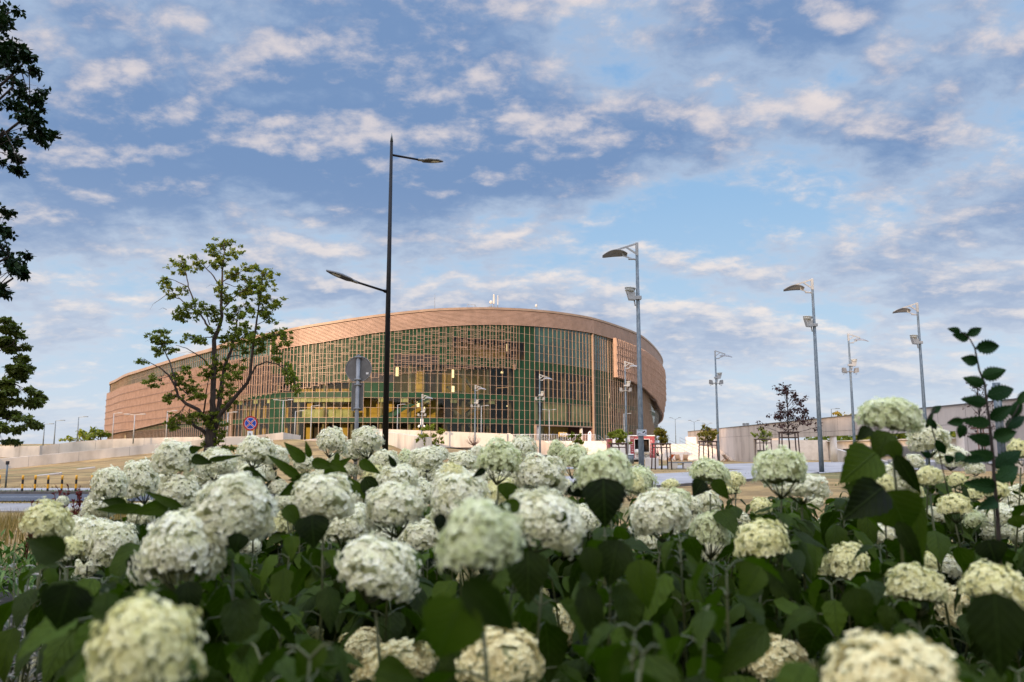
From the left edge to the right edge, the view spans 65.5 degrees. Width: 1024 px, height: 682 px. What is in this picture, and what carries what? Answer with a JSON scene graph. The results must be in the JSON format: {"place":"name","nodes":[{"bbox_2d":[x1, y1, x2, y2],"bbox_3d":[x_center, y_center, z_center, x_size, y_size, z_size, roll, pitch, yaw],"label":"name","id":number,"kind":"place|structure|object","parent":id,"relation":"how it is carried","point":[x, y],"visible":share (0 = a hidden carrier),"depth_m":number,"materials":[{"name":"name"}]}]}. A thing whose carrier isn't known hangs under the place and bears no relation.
{"place":"outdoors","nodes":[
{"label":"outdoors","id":0,"kind":"place"},
{"bbox_2d":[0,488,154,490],"bbox_3d":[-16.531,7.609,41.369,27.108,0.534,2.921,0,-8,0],"label":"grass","id":1,"kind":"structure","parent":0,"point":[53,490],"depth_m":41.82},
{"bbox_2d":[0,488,201,489],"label":"pavement","id":2,"kind":"structure","parent":0,"point":[43,488],"depth_m":45.02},
{"bbox_2d":[0,497,273,547],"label":"grass","id":3,"kind":"structure","parent":0,"point":[9,522],"depth_m":13.09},
{"bbox_2d":[0,494,277,500],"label":"road","id":4,"kind":"structure","parent":0,"point":[18,497],"depth_m":36.67,"materials":[{"name":"asphalt"}]},
{"bbox_2d":[376,431,431,450],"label":"ramp wall","id":5,"kind":"structure","parent":0,"point":[401,441],"depth_m":98.47,"materials":[{"name":"concrete"}]},
{"bbox_2d":[0,439,1023,681],"bbox_3d":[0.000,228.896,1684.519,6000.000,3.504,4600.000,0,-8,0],"label":"ground","id":6,"kind":"structure","parent":0,"point":[70,471],"depth_m":49.74,"materials":[{"name":"concrete"}]},
{"bbox_2d":[5,461,9,487],"bbox_3d":[-29.367,7.760,46.277,0.160,1.553,0.120,0,-8,0],"label":"marker post","id":7,"kind":"object","parent":6,"relation":"on","point":[7,463],"visible":0.89,"depth_m":46.26,"materials":[{"name":"black"}]},
{"bbox_2d":[0,446,41,457],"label":"terrace wall","id":8,"kind":"structure","parent":6,"relation":"on","point":[13,452],"depth_m":91.52,"materials":[{"name":"concrete"}]},
{"bbox_2d":[21,475,23,490],"bbox_3d":[-25.309,7.438,41.174,0.104,1.000,0.104,0,-8,0],"label":"bollard","id":9,"kind":"object","parent":6,"relation":"on","point":[22,484],"visible":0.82,"depth_m":41.16,"materials":[{"name":"black"}]},
{"bbox_2d":[0,316,49,447],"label":"edge tree","id":10,"kind":"object","parent":6,"relation":"on","point":[21,370],"visible":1,"depth_m":32.11,"materials":[{"name":"green plant"}]},
{"bbox_2d":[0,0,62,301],"bbox_3d":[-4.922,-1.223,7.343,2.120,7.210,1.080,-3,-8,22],"label":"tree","id":11,"kind":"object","parent":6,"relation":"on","point":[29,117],"visible":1,"depth_m":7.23,"materials":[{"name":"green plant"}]},
{"bbox_2d":[33,475,36,490],"bbox_3d":[-24.656,7.438,41.174,0.104,1.000,0.104,0,-8,0],"label":"bollard","id":12,"kind":"object","parent":6,"relation":"on","point":[35,479],"visible":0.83,"depth_m":41.15,"materials":[{"name":"black"}]},
{"bbox_2d":[19,492,65,568],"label":"red stalks","id":13,"kind":"object","parent":6,"relation":"on","point":[26,544],"visible":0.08,"depth_m":8.20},
{"bbox_2d":[46,475,49,490],"bbox_3d":[-23.992,7.438,41.174,0.104,1.000,0.104,0,-8,0],"label":"bollard","id":14,"kind":"object","parent":6,"relation":"on","point":[48,479],"visible":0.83,"depth_m":41.16,"materials":[{"name":"black"}]},
{"bbox_2d":[37,472,61,475],"bbox_3d":[-33.303,9.704,57.221,1.680,0.300,0.500,-4,-3,-24],"label":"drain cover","id":15,"kind":"object","parent":6,"relation":"on","point":[59,473],"visible":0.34,"depth_m":57.20,"materials":[{"name":"metal"}]},
{"bbox_2d":[0,548,100,681],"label":"variegated plant","id":16,"kind":"object","parent":6,"relation":"on","point":[11,674],"visible":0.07,"depth_m":3.01,"materials":[{"name":"green plant"}]},
{"bbox_2d":[53,420,64,443],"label":"slim street lamp","id":17,"kind":"object","parent":6,"relation":"on","point":[55,429],"visible":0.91,"depth_m":109.29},
{"bbox_2d":[60,475,63,489],"bbox_3d":[-23.272,7.438,41.174,0.104,1.000,0.104,0,-8,0],"label":"bollard","id":18,"kind":"object","parent":6,"relation":"on","point":[62,477],"visible":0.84,"depth_m":41.16,"materials":[{"name":"black"}]},
{"bbox_2d":[51,484,85,517],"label":"red stalks","id":19,"kind":"object","parent":6,"relation":"on","point":[78,500],"visible":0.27,"depth_m":8.31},
{"bbox_2d":[0,503,139,511],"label":"footpath","id":20,"kind":"structure","parent":6,"relation":"on","point":[11,506],"depth_m":30.52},
{"bbox_2d":[59,429,91,441],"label":"distant tree","id":21,"kind":"object","parent":6,"relation":"on","point":[82,434],"visible":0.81,"depth_m":141.27,"materials":[{"name":"green plant"}]},
{"bbox_2d":[74,475,77,490],"bbox_3d":[-22.541,7.438,41.174,0.104,1.000,0.104,0,-8,0],"label":"bollard","id":22,"kind":"object","parent":6,"relation":"on","point":[76,477],"visible":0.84,"depth_m":41.15,"materials":[{"name":"black"}]},
{"bbox_2d":[76,416,87,441],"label":"slim street lamp","id":23,"kind":"object","parent":6,"relation":"on","point":[78,427],"visible":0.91,"depth_m":109.35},
{"bbox_2d":[84,426,111,440],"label":"distant tree","id":24,"kind":"object","parent":6,"relation":"on","point":[100,433],"visible":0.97,"depth_m":135.71,"materials":[{"name":"green plant"}]},
{"bbox_2d":[0,457,219,681],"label":"hydrangea bush","id":25,"kind":"object","parent":6,"relation":"on","point":[97,547],"visible":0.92,"depth_m":2.30,"materials":[{"name":"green plant"}]},
{"bbox_2d":[124,414,145,443],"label":"slim street lamp","id":26,"kind":"object","parent":6,"relation":"on","point":[134,424],"visible":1,"depth_m":94.50,"materials":[{"name":"metal"}]},
{"bbox_2d":[2,484,268,502],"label":"grass","id":27,"kind":"structure","parent":6,"relation":"on","point":[49,487],"depth_m":45.72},
{"bbox_2d":[0,529,279,598],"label":"undergrowth","id":28,"kind":"object","parent":6,"relation":"on","point":[9,561],"visible":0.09,"depth_m":7.19,"materials":[{"name":"plant"}]},
{"bbox_2d":[0,432,282,468],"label":"retaining wall","id":29,"kind":"structure","parent":6,"relation":"on","point":[27,461],"depth_m":85.62,"materials":[{"name":"concrete"}]},
{"bbox_2d":[41,436,243,454],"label":"terrace wall","id":30,"kind":"structure","parent":6,"relation":"on","point":[77,446],"depth_m":94.67,"materials":[{"name":"concrete"}]},
{"bbox_2d":[0,491,352,493],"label":"kerb","id":31,"kind":"structure","parent":6,"relation":"on","point":[33,492],"depth_m":39.68,"materials":[{"name":"stone"}]},
{"bbox_2d":[15,471,351,681],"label":"hydrangea bush","id":32,"kind":"object","parent":6,"relation":"on","point":[111,636],"visible":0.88,"depth_m":1.62,"materials":[{"name":"white plant"}]},
{"bbox_2d":[134,237,301,488],"bbox_3d":[-16.556,1.184,45.047,10.556,14.915,5.379,0,-8,0],"label":"tree","id":33,"kind":"object","parent":6,"relation":"on","point":[212,419],"visible":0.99,"depth_m":45.09,"materials":[{"name":"green plant"}]},
{"bbox_2d":[139,434,352,599],"bbox_3d":[-1.446,1.153,4.258,1.069,1.278,3.484,3,-8,-23],"label":"hydrangea bush","id":34,"kind":"object","parent":6,"relation":"on","point":[259,457],"visible":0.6,"depth_m":3.30,"materials":[{"name":"green plant"}]},
{"bbox_2d":[243,416,257,439],"bbox_3d":[-11.113,5.049,33.663,0.610,3.737,0.092,0,-8,0],"label":"traffic sign","id":35,"kind":"object","parent":6,"relation":"on","point":[250,423],"visible":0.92,"depth_m":33.83,"materials":[{"name":"red"}]},
{"bbox_2d":[273,399,292,431],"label":"slim street lamp","id":36,"kind":"object","parent":6,"relation":"on","point":[282,412],"visible":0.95,"depth_m":102.65,"materials":[{"name":"metal"}]},
{"bbox_2d":[281,432,300,439],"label":"retaining wall","id":37,"kind":"structure","parent":6,"relation":"on","point":[289,436],"depth_m":98.77,"materials":[{"name":"concrete"}]},
{"bbox_2d":[310,405,319,438],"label":"slim street lamp","id":38,"kind":"object","parent":6,"relation":"on","point":[311,420],"visible":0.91,"depth_m":117.49,"materials":[{"name":"metal"}]},
{"bbox_2d":[283,425,430,605],"bbox_3d":[-0.658,1.143,4.420,1.280,1.341,3.081,2,-8,-15],"label":"hydrangea bush","id":39,"kind":"object","parent":6,"relation":"on","point":[379,468],"visible":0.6,"depth_m":4.40,"materials":[{"name":"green plant"}]},
{"bbox_2d":[345,354,371,479],"bbox_3d":[-3.583,2.141,18.342,0.619,3.674,0.137,0,-8,0],"label":"sign back","id":40,"kind":"object","parent":6,"relation":"on","point":[358,369],"visible":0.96,"depth_m":18.53,"materials":[{"name":"grey paint"}]},
{"bbox_2d":[175,464,564,681],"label":"hydrangea bush","id":41,"kind":"object","parent":6,"relation":"on","point":[365,571],"visible":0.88,"depth_m":2.22,"materials":[{"name":"white plant"}]},
{"bbox_2d":[326,134,442,451],"bbox_3d":[-3.194,-0.676,20.248,3.268,9.676,0.397,6,-10,-36],"label":"lamp post","id":42,"kind":"object","parent":6,"relation":"on","point":[385,426],"visible":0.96,"depth_m":20.20,"materials":[{"name":"black paint"}]},
{"bbox_2d":[104,307,665,441],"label":"arena","id":43,"kind":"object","parent":6,"relation":"on","point":[447,360],"visible":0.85,"depth_m":151.21,"materials":[{"name":"beige metal"}]},
{"bbox_2d":[489,294,497,306],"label":"antenna cluster","id":44,"kind":"object","parent":43,"relation":"on","point":[491,301],"visible":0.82,"depth_m":153.21,"materials":[{"name":"grey paint"}]},
{"bbox_2d":[417,394,432,434],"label":"street lamp","id":45,"kind":"object","parent":6,"relation":"on","point":[421,419],"visible":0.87,"depth_m":112.18,"materials":[{"name":"metal"}]},
{"bbox_2d":[416,423,444,445],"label":"shrub","id":46,"kind":"object","parent":6,"relation":"on","point":[439,431],"visible":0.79,"depth_m":87.24,"materials":[{"name":"green plant"}]},
{"bbox_2d":[373,429,506,446],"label":"terrace wall","id":47,"kind":"structure","parent":6,"relation":"on","point":[453,439],"depth_m":118.76,"materials":[{"name":"concrete"}]},
{"bbox_2d":[223,493,684,681],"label":"hydrangea bush","id":48,"kind":"object","parent":6,"relation":"on","point":[477,537],"visible":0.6,"depth_m":1.05,"materials":[{"name":"green plant"}]},
{"bbox_2d":[444,447,471,449],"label":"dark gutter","id":49,"kind":"object","parent":6,"relation":"on","point":[465,448],"visible":0.21,"depth_m":117.30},
{"bbox_2d":[466,435,480,446],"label":"bare shrub","id":50,"kind":"object","parent":6,"relation":"on","point":[473,443],"visible":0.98,"depth_m":87.14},
{"bbox_2d":[471,385,485,445],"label":"street lamp","id":51,"kind":"object","parent":6,"relation":"on","point":[475,403],"visible":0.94,"depth_m":110.46,"materials":[{"name":"metal"}]},
{"bbox_2d":[507,433,514,441],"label":"stair wall","id":52,"kind":"structure","parent":6,"relation":"on","point":[510,437],"depth_m":120.63,"materials":[{"name":"concrete"}]},
{"bbox_2d":[534,440,549,454],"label":"stair wall","id":53,"kind":"structure","parent":6,"relation":"on","point":[545,447],"depth_m":111.01,"materials":[{"name":"concrete"}]},
{"bbox_2d":[535,374,551,457],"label":"street lamp","id":54,"kind":"object","parent":6,"relation":"on","point":[541,394],"visible":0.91,"depth_m":94.45,"materials":[{"name":"metal"}]},
{"bbox_2d":[396,434,725,681],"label":"hydrangea bush","id":55,"kind":"object","parent":6,"relation":"on","point":[604,485],"visible":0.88,"depth_m":2.69,"materials":[{"name":"green plant"}]},
{"bbox_2d":[531,441,606,453],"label":"entrance steps","id":56,"kind":"structure","parent":6,"relation":"on","point":[594,446],"depth_m":132.66,"materials":[{"name":"beige concrete"}]},
{"bbox_2d":[567,431,583,445],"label":"shrub","id":57,"kind":"object","parent":6,"relation":"on","point":[580,441],"visible":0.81,"depth_m":79.25,"materials":[{"name":"green plant"}]},
{"bbox_2d":[606,438,617,455],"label":"kiosk","id":58,"kind":"object","parent":6,"relation":"on","point":[607,441],"visible":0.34,"depth_m":103.20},
{"bbox_2d":[609,443,628,468],"bbox_3d":[6.243,6.761,46.513,1.064,1.602,1.026,-1,-8,11],"label":"tree guard","id":59,"kind":"object","parent":6,"relation":"on","point":[625,447],"visible":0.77,"depth_m":46.21,"materials":[{"name":"brown wood"}]},
{"bbox_2d":[607,428,632,449],"bbox_3d":[6.267,6.287,46.564,1.580,2.454,1.240,-5,-9,31],"label":"young tree","id":60,"kind":"object","parent":6,"relation":"on","point":[618,433],"visible":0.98,"depth_m":46.49,"materials":[{"name":"green plant"}]},
{"bbox_2d":[619,361,636,453],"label":"street lamp","id":61,"kind":"object","parent":6,"relation":"on","point":[627,384],"visible":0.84,"depth_m":80.55,"materials":[{"name":"metal"}]},
{"bbox_2d":[628,454,633,463],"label":"litter bin","id":62,"kind":"object","parent":6,"relation":"on","point":[631,458],"visible":0.89,"depth_m":65.10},
{"bbox_2d":[612,435,654,461],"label":"kiosk","id":63,"kind":"object","parent":6,"relation":"on","point":[648,441],"visible":0.63,"depth_m":99.25,"materials":[{"name":"red"}]},
{"bbox_2d":[487,485,783,681],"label":"hydrangea bush","id":64,"kind":"object","parent":6,"relation":"on","point":[557,521],"visible":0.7,"depth_m":1.63,"materials":[{"name":"green plant"}]},
{"bbox_2d":[645,458,658,467],"bbox_3d":[9.028,7.867,51.409,0.620,0.620,0.620,4,-9,-28],"label":"concrete block","id":65,"kind":"object","parent":6,"relation":"on","point":[647,461],"depth_m":51.20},
{"bbox_2d":[654,426,668,468],"bbox_3d":[8.856,6.334,47.247,1.160,2.546,0.937,4,-9,-29],"label":"young tree","id":66,"kind":"object","parent":6,"relation":"on","point":[660,432],"visible":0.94,"depth_m":47.18,"materials":[{"name":"green plant"}]},
{"bbox_2d":[651,443,672,469],"bbox_3d":[8.852,6.859,47.206,1.064,1.594,1.026,0,-8,-3],"label":"tree guard","id":67,"kind":"object","parent":6,"relation":"on","point":[655,444],"visible":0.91,"depth_m":46.89,"materials":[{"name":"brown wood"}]},
{"bbox_2d":[674,454,680,460],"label":"deck chair","id":68,"kind":"object","parent":6,"relation":"on","point":[677,456],"visible":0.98,"depth_m":107.17,"materials":[{"name":"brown wood"}]},
{"bbox_2d":[644,444,734,460],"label":"sitting steps","id":69,"kind":"structure","parent":6,"relation":"on","point":[680,452],"depth_m":116.31,"materials":[{"name":"stone"}]},
{"bbox_2d":[685,437,696,443],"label":"service box","id":70,"kind":"object","parent":69,"relation":"on","point":[693,440],"visible":0.95,"depth_m":123.00,"materials":[{"name":"stone"}]},
{"bbox_2d":[681,438,714,459],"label":"railing","id":71,"kind":"object","parent":69,"relation":"on","point":[697,449],"visible":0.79,"depth_m":116.56,"materials":[{"name":"silver metal"}]},
{"bbox_2d":[625,456,814,605],"bbox_3d":[1.110,1.161,3.943,1.144,1.192,2.955,0,-8,0],"label":"hydrangea bush","id":72,"kind":"object","parent":6,"relation":"on","point":[713,473],"visible":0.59,"depth_m":3.06,"materials":[{"name":"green plant"}]},
{"bbox_2d":[709,350,731,460],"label":"street lamp","id":73,"kind":"object","parent":6,"relation":"on","point":[717,376],"visible":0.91,"depth_m":71.71,"materials":[{"name":"metal"}]},
{"bbox_2d":[650,472,818,487],"bbox_3d":[8.358,5.258,30.076,1.566,0.120,20.801,-7,-10,41],"label":"path edging","id":74,"kind":"object","parent":6,"relation":"on","point":[690,484],"visible":0.07,"depth_m":26.04,"materials":[{"name":"stone"}]},
{"bbox_2d":[829,436,837,461],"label":"round column","id":75,"kind":"structure","parent":6,"relation":"on","point":[833,449],"depth_m":79.24,"materials":[{"name":"concrete"}]},
{"bbox_2d":[657,521,1023,681],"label":"hydrangea bush","id":76,"kind":"object","parent":6,"relation":"on","point":[881,647],"visible":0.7,"depth_m":1.25,"materials":[{"name":"green plant"}]},
{"bbox_2d":[701,444,983,681],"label":"hydrangea bush","id":77,"kind":"object","parent":6,"relation":"on","point":[785,542],"visible":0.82,"depth_m":2.35,"materials":[{"name":"green plant"}]},
{"bbox_2d":[688,398,1023,461],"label":"concrete wall","id":78,"kind":"structure","parent":6,"relation":"on","point":[737,443],"depth_m":78.00,"materials":[{"name":"concrete"}]},
{"bbox_2d":[757,437,956,460],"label":"louvred building","id":79,"kind":"structure","parent":6,"relation":"on","point":[809,449],"depth_m":117.11,"materials":[{"name":"metal"}]},
{"bbox_2d":[837,449,887,461],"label":"ramp cheek","id":80,"kind":"object","parent":6,"relation":"on","point":[841,454],"visible":0.09,"depth_m":89.43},
{"bbox_2d":[804,431,955,440],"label":"canopy roof","id":81,"kind":"object","parent":6,"relation":"on","point":[951,433],"visible":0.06,"depth_m":129.87,"materials":[{"name":"grey"}]},
{"bbox_2d":[795,396,1023,681],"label":"hydrangea bush","id":82,"kind":"object","parent":6,"relation":"on","point":[898,497],"visible":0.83,"depth_m":2.03,"materials":[{"name":"green plant"}]},
{"bbox_2d":[875,438,1023,658],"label":"hydrangea bush","id":83,"kind":"object","parent":6,"relation":"on","point":[981,524],"visible":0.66,"depth_m":3.62,"materials":[{"name":"green plant"}]},
{"bbox_2d":[888,460,1023,470],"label":"platform","id":84,"kind":"structure","parent":6,"relation":"on","point":[939,466],"depth_m":45.19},
{"bbox_2d":[992,382,1005,453],"bbox_3d":[28.326,4.732,46.284,0.670,4.617,0.680,0,-8,0],"label":"thick post","id":85,"kind":"object","parent":84,"relation":"on","point":[1001,447],"visible":0.33,"depth_m":46.12,"materials":[{"name":"grey paint"}]},
{"bbox_2d":[956,432,964,450],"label":"round column","id":86,"kind":"structure","parent":6,"relation":"on","point":[960,443],"depth_m":56.61,"materials":[{"name":"concrete"}]},
{"bbox_2d":[921,327,1023,565],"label":"leafy shoot","id":87,"kind":"object","parent":6,"relation":"on","point":[1005,465],"visible":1,"depth_m":2.47,"materials":[{"name":"green plant"}]},
{"bbox_2d":[1015,459,1023,473],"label":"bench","id":88,"kind":"object","parent":6,"relation":"on","point":[1019,465],"visible":0.22,"depth_m":39.27,"materials":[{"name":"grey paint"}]},
{"bbox_2d":[0,0,1023,443],"label":"sky","id":89,"kind":"structure","parent":0,"point":[870,151],"materials":[{"name":"blue"}]},
{"bbox_2d":[559,462,941,484],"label":"path","id":90,"kind":"structure","parent":0,"point":[747,467],"depth_m":44.03,"materials":[{"name":"concrete"}]},
{"bbox_2d":[602,242,643,466],"bbox_3d":[4.872,0.672,34.523,1.760,10.150,0.480,0,-8,0],"label":"street lamp","id":91,"kind":"object","parent":90,"relation":"on","point":[632,295],"visible":0.93,"depth_m":34.64,"materials":[{"name":"metal"}]},
{"bbox_2d":[637,430,646,435],"bbox_3d":[5.524,3.919,33.982,0.415,0.265,0.139,0,-8,0],"label":"camera warning sign","id":92,"kind":"object","parent":91,"relation":"attached to","point":[641,432],"visible":1,"depth_m":33.91,"materials":[{"name":"grey"}]},
{"bbox_2d":[668,462,691,468],"bbox_3d":[10.310,7.635,48.918,1.444,0.412,0.500,0,-8,0],"label":"bench","id":93,"kind":"object","parent":90,"relation":"on","point":[684,464],"visible":0.74,"depth_m":48.68,"materials":[{"name":"grey paint"}]},
{"bbox_2d":[697,424,718,457],"bbox_3d":[12.711,6.751,51.451,1.482,2.845,1.438,-1,-8,10],"label":"young tree","id":94,"kind":"object","parent":90,"relation":"on","point":[707,432],"visible":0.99,"depth_m":51.47,"materials":[{"name":"green plant"}]},
{"bbox_2d":[698,441,718,460],"bbox_3d":[12.681,7.347,51.480,1.064,1.774,1.026,1,-8,-6],"label":"tree guard","id":95,"kind":"object","parent":90,"relation":"on","point":[703,445],"visible":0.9,"depth_m":51.19,"materials":[{"name":"brown wood"}]},
{"bbox_2d":[750,426,772,450],"bbox_3d":[18.681,7.819,59.490,1.711,2.889,1.213,0,-8,0],"label":"young tree","id":96,"kind":"object","parent":90,"relation":"on","point":[765,433],"visible":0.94,"depth_m":59.53,"materials":[{"name":"green plant"}]},
{"bbox_2d":[754,439,771,460],"bbox_3d":[18.770,8.305,59.423,1.064,2.009,1.026,1,-8,-7],"label":"tree guard","id":97,"kind":"object","parent":90,"relation":"on","point":[759,444],"visible":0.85,"depth_m":59.16,"materials":[{"name":"brown wood"}]},
{"bbox_2d":[777,431,799,453],"bbox_3d":[15.518,6.186,44.573,1.064,2.219,1.026,-1,-8,8],"label":"tree guard","id":98,"kind":"object","parent":90,"relation":"on","point":[782,432],"visible":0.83,"depth_m":44.31,"materials":[{"name":"brown wood"}]},
{"bbox_2d":[756,382,822,448],"bbox_3d":[15.503,4.747,44.577,2.699,4.971,3.437,4,-9,-26],"label":"young tree","id":99,"kind":"object","parent":90,"relation":"on","point":[786,392],"visible":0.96,"depth_m":44.55,"materials":[{"name":"purple plant"}]},
{"bbox_2d":[783,278,823,471],"bbox_3d":[15.259,1.716,41.546,1.760,10.150,0.480,0,-8,0],"label":"street lamp","id":100,"kind":"object","parent":90,"relation":"on","point":[809,321],"visible":0.96,"depth_m":41.59,"materials":[{"name":"metal"}]},
{"bbox_2d":[842,333,868,440],"bbox_3d":[26.683,4.428,61.462,2.140,10.150,0.480,0,-8,0],"label":"street lamp","id":101,"kind":"object","parent":90,"relation":"on","point":[852,362],"visible":0.91,"depth_m":61.63,"materials":[{"name":"metal"}]},
{"bbox_2d":[892,302,930,465],"bbox_3d":[24.308,2.653,48.382,1.760,10.150,0.480,0,-8,0],"label":"street lamp","id":102,"kind":"object","parent":90,"relation":"on","point":[916,340],"visible":0.88,"depth_m":48.60,"materials":[{"name":"metal"}]},
{"bbox_2d":[962,383,995,447],"bbox_3d":[29.099,5.162,49.905,2.143,5.580,1.915,-7,-10,40],"label":"young tree","id":103,"kind":"object","parent":90,"relation":"on","point":[979,409],"visible":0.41,"depth_m":49.95,"materials":[{"name":"green plant"}]},
{"bbox_2d":[970,427,988,448],"bbox_3d":[29.235,6.673,49.553,0.908,2.591,0.876,0,-8,1],"label":"tree guard","id":104,"kind":"object","parent":90,"relation":"on","point":[979,433],"visible":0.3,"depth_m":49.41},
{"bbox_2d":[832,410,850,415],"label":"distant tree","id":105,"kind":"object","parent":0,"point":[837,413],"visible":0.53,"depth_m":116.24,"materials":[{"name":"green plant"}]},
{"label":"terrace","id":106,"kind":"structure","parent":0,"visible":0},
{"bbox_2d":[397,404,405,429],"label":"slim street lamp","id":107,"kind":"object","parent":106,"relation":"on","point":[397,414],"visible":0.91,"depth_m":129.52,"materials":[{"name":"metal"}]},
{"bbox_2d":[481,405,488,432],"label":"slim street lamp","id":108,"kind":"object","parent":106,"relation":"on","point":[481,417],"visible":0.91,"depth_m":131.45,"materials":[{"name":"metal"}]},
{"bbox_2d":[542,409,555,440],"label":"slim street lamp","id":109,"kind":"object","parent":106,"relation":"on","point":[549,422],"visible":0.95,"depth_m":139.32,"materials":[{"name":"metal"}]},
{"bbox_2d":[560,434,595,440],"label":"railing","id":110,"kind":"object","parent":106,"relation":"on","point":[575,435],"visible":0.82,"depth_m":136.06,"materials":[{"name":"metal"}]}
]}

